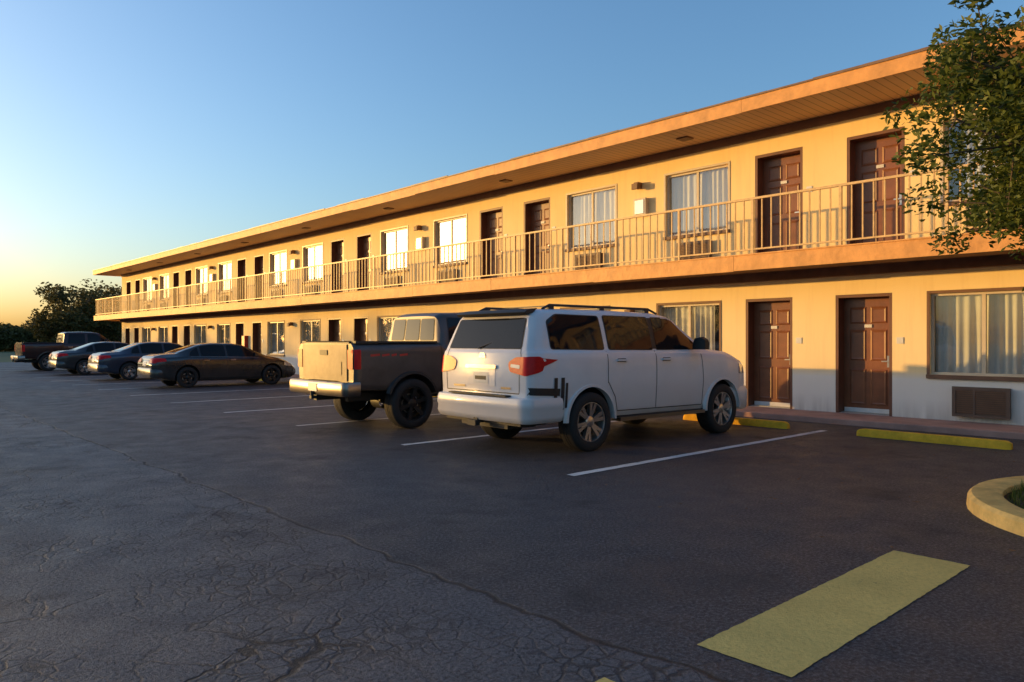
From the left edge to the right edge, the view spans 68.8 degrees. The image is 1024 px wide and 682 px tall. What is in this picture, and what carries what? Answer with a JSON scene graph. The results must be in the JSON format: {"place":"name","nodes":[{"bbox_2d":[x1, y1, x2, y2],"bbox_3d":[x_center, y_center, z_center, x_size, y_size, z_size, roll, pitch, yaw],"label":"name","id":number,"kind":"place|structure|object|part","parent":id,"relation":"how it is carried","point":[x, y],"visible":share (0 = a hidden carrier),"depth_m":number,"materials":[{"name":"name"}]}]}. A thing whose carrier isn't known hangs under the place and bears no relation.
{"place":"outdoors","nodes":[
{"label":"outdoors","id":0,"kind":"place"},
{"bbox_2d":[0,351,14,361],"bbox_3d":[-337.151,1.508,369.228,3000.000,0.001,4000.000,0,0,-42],"label":"ground","id":1,"kind":"structure","parent":0,"point":[5,356],"depth_m":72.78,"materials":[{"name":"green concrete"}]},
{"bbox_2d":[0,321,120,351],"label":"distant tree line","id":2,"kind":"object","parent":1,"relation":"on","point":[11,335],"visible":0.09,"depth_m":107.96,"materials":[{"name":"green plant"}]},
{"bbox_2d":[25,282,117,341],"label":"oak tree","id":3,"kind":"object","parent":1,"relation":"on","point":[67,319],"visible":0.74,"depth_m":72.50,"materials":[{"name":"green plant"}]},
{"bbox_2d":[46,278,121,341],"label":"oak tree","id":4,"kind":"object","parent":1,"relation":"on","point":[113,331],"visible":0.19,"depth_m":78.84,"materials":[{"name":"green plant"}]},
{"bbox_2d":[103,284,121,307],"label":"oak tree","id":5,"kind":"object","parent":1,"relation":"on","point":[118,294],"depth_m":88.82,"materials":[{"name":"green plant"}]},
{"bbox_2d":[122,95,1023,425],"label":"walls","id":6,"kind":"structure","parent":1,"relation":"on","point":[916,393],"depth_m":16.37,"materials":[{"name":"paint"}]},
{"bbox_2d":[242,336,247,347],"bbox_3d":[-12.617,0.075,35.334,0.178,0.650,0.320,0,0,-42],"label":"fire extinguisher cabinet","id":7,"kind":"object","parent":6,"relation":"attached to","point":[245,341],"visible":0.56,"depth_m":35.23,"materials":[{"name":"metal"}]},
{"bbox_2d":[150,182,648,330],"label":"wall lights and boxes","id":8,"kind":"object","parent":6,"relation":"attached to","point":[640,206],"visible":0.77,"depth_m":24.71,"materials":[{"name":"metal"}]},
{"bbox_2d":[125,126,904,415],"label":"doors","id":9,"kind":"structure","parent":6,"relation":"attached to","point":[863,376],"depth_m":15.69,"materials":[{"name":"paint"}]},
{"bbox_2d":[130,164,915,413],"bbox_3d":[0.139,-0.995,21.675,0.261,4.750,76.555,0,0,-42],"label":"door hardware","id":10,"kind":"object","parent":9,"relation":"attached to","point":[899,340],"depth_m":14.66,"materials":[{"name":"metal"}]},
{"bbox_2d":[92,22,1023,276],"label":"roof","id":11,"kind":"structure","parent":6,"relation":"on","point":[873,87],"depth_m":17.29,"materials":[{"name":"paint"}]},
{"bbox_2d":[129,65,993,270],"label":"soffit vents","id":12,"kind":"object","parent":11,"relation":"attached to","point":[684,138],"visible":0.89,"depth_m":20.79,"materials":[{"name":"metal"}]},
{"bbox_2d":[94,228,1023,321],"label":"balcony","id":13,"kind":"structure","parent":6,"relation":"attached to","point":[897,256],"depth_m":16.32,"materials":[{"name":"paint"}]},
{"bbox_2d":[95,161,1016,314],"bbox_3d":[2.514,-2.231,23.387,8.748,1.122,81.150,0,0,-42],"label":"balcony railing","id":14,"kind":"object","parent":13,"relation":"on","point":[137,302],"visible":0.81,"depth_m":18.56,"materials":[{"name":"beige metal"}]},
{"bbox_2d":[143,208,1021,419],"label":"air conditioner grilles","id":15,"kind":"object","parent":6,"relation":"attached to","point":[984,402],"visible":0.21,"depth_m":12.96,"materials":[{"name":"brown metal"}]},
{"bbox_2d":[142,112,1023,381],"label":"window frames","id":16,"kind":"structure","parent":6,"relation":"attached to","point":[984,375],"depth_m":17.69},
{"bbox_2d":[146,118,1023,373],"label":"curtains","id":17,"kind":"object","parent":16,"relation":"in","point":[959,333],"visible":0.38,"depth_m":17.00,"materials":[{"name":"white fabric"}]},
{"bbox_2d":[0,362,1023,681],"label":"parking lot","id":18,"kind":"structure","parent":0,"point":[162,536],"depth_m":5.57,"materials":[{"name":"grey asphalt"}]},
{"bbox_2d":[11,332,111,370],"bbox_3d":[-22.602,0.509,39.352,6.210,1.989,2.520,0,0,-42],"label":"maroon pickup truck","id":19,"kind":"object","parent":18,"relation":"on","point":[36,355],"visible":0.42,"depth_m":37.60,"materials":[{"name":"paint"}]},
{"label":"windows","id":20,"kind":"part","parent":19,"relation":"part of","materials":[{"name":"black glass"}]},
{"bbox_2d":[48,342,129,374],"bbox_3d":[-18.560,0.767,34.703,4.919,1.474,2.160,0,0,-43],"label":"slate sedan","id":21,"kind":"object","parent":18,"relation":"on","point":[74,361],"visible":0.47,"depth_m":33.12,"materials":[{"name":"paint"}]},
{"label":"windows","id":22,"kind":"part","parent":21,"relation":"part of","materials":[{"name":"black glass"}]},
{"bbox_2d":[87,342,183,379],"bbox_3d":[-14.241,0.767,30.195,4.919,1.474,2.160,0,0,-42],"label":"blue sedan","id":23,"kind":"object","parent":18,"relation":"on","point":[122,362],"visible":0.45,"depth_m":28.68,"materials":[{"name":"paint"}]},
{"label":"windows","id":24,"kind":"part","parent":23,"relation":"part of","materials":[{"name":"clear glass"}]},
{"bbox_2d":[137,343,295,387],"bbox_3d":[-9.964,0.782,25.512,4.919,1.444,2.160,0,0,-41],"label":"black sedan","id":25,"kind":"object","parent":18,"relation":"on","point":[189,366],"visible":1,"depth_m":24.59,"materials":[{"name":"paint"}]},
{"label":"windows","id":26,"kind":"part","parent":25,"relation":"part of","materials":[{"name":"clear glass"}]},
{"bbox_2d":[290,313,462,428],"bbox_3d":[-1.106,0.479,14.699,6.210,2.049,2.520,0,0,-42],"label":"grey pickup truck","id":27,"kind":"object","parent":18,"relation":"on","point":[398,373],"visible":0.48,"depth_m":12.83,"materials":[{"name":"paint"}]},
{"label":"windows","id":28,"kind":"part","parent":27,"relation":"part of","materials":[{"name":"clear glass"}]},
{"bbox_2d":[4,363,824,475],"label":"parking line markings","id":29,"kind":"object","parent":18,"relation":"on","point":[643,462],"visible":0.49,"depth_m":11.25,"materials":[{"name":"white paint"}]},
{"bbox_2d":[437,304,746,451],"bbox_3d":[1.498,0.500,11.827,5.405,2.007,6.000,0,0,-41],"label":"white suv","id":30,"kind":"object","parent":18,"relation":"on","point":[583,378],"visible":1,"depth_m":10.37,"materials":[{"name":"paint"}]},
{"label":"windows","id":31,"kind":"part","parent":30,"relation":"part of","materials":[{"name":"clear glass"}]},
{"bbox_2d":[683,414,789,428],"bbox_3d":[4.013,1.442,13.550,0.170,0.115,2.100,0,0,-43],"label":"wheel stop","id":32,"kind":"object","parent":18,"relation":"on","point":[761,423],"visible":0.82,"depth_m":13.15,"materials":[{"name":"yellow concrete"}]},
{"bbox_2d":[595,550,969,681],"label":"yellow road marking","id":33,"kind":"object","parent":18,"relation":"on","point":[794,636],"visible":1,"depth_m":4.09,"materials":[{"name":"paint"}]},
{"bbox_2d":[856,428,1012,449],"bbox_3d":[6.195,1.442,11.101,0.170,0.115,2.100,0,0,-42],"label":"wheel stop","id":34,"kind":"object","parent":18,"relation":"on","point":[951,440],"visible":1,"depth_m":10.96,"materials":[{"name":"yellow concrete"}]},
{"bbox_2d":[966,476,1023,536],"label":"planted island","id":35,"kind":"structure","parent":18,"relation":"on","point":[998,502],"depth_m":6.45,"materials":[{"name":"beige concrete"}]},
{"bbox_2d":[880,0,1023,290],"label":"shade tree","id":36,"kind":"object","parent":35,"relation":"on","point":[1001,101],"visible":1,"depth_m":6.29,"materials":[{"name":"green plant"}]},
{"bbox_2d":[0,0,1023,325],"label":"sky","id":37,"kind":"structure","parent":0,"point":[130,129],"materials":[{"name":"blue"}]},
{"bbox_2d":[283,374,1023,439],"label":"sidewalk","id":38,"kind":"structure","parent":0,"point":[959,427],"depth_m":13.12,"materials":[{"name":"concrete"}]}
]}

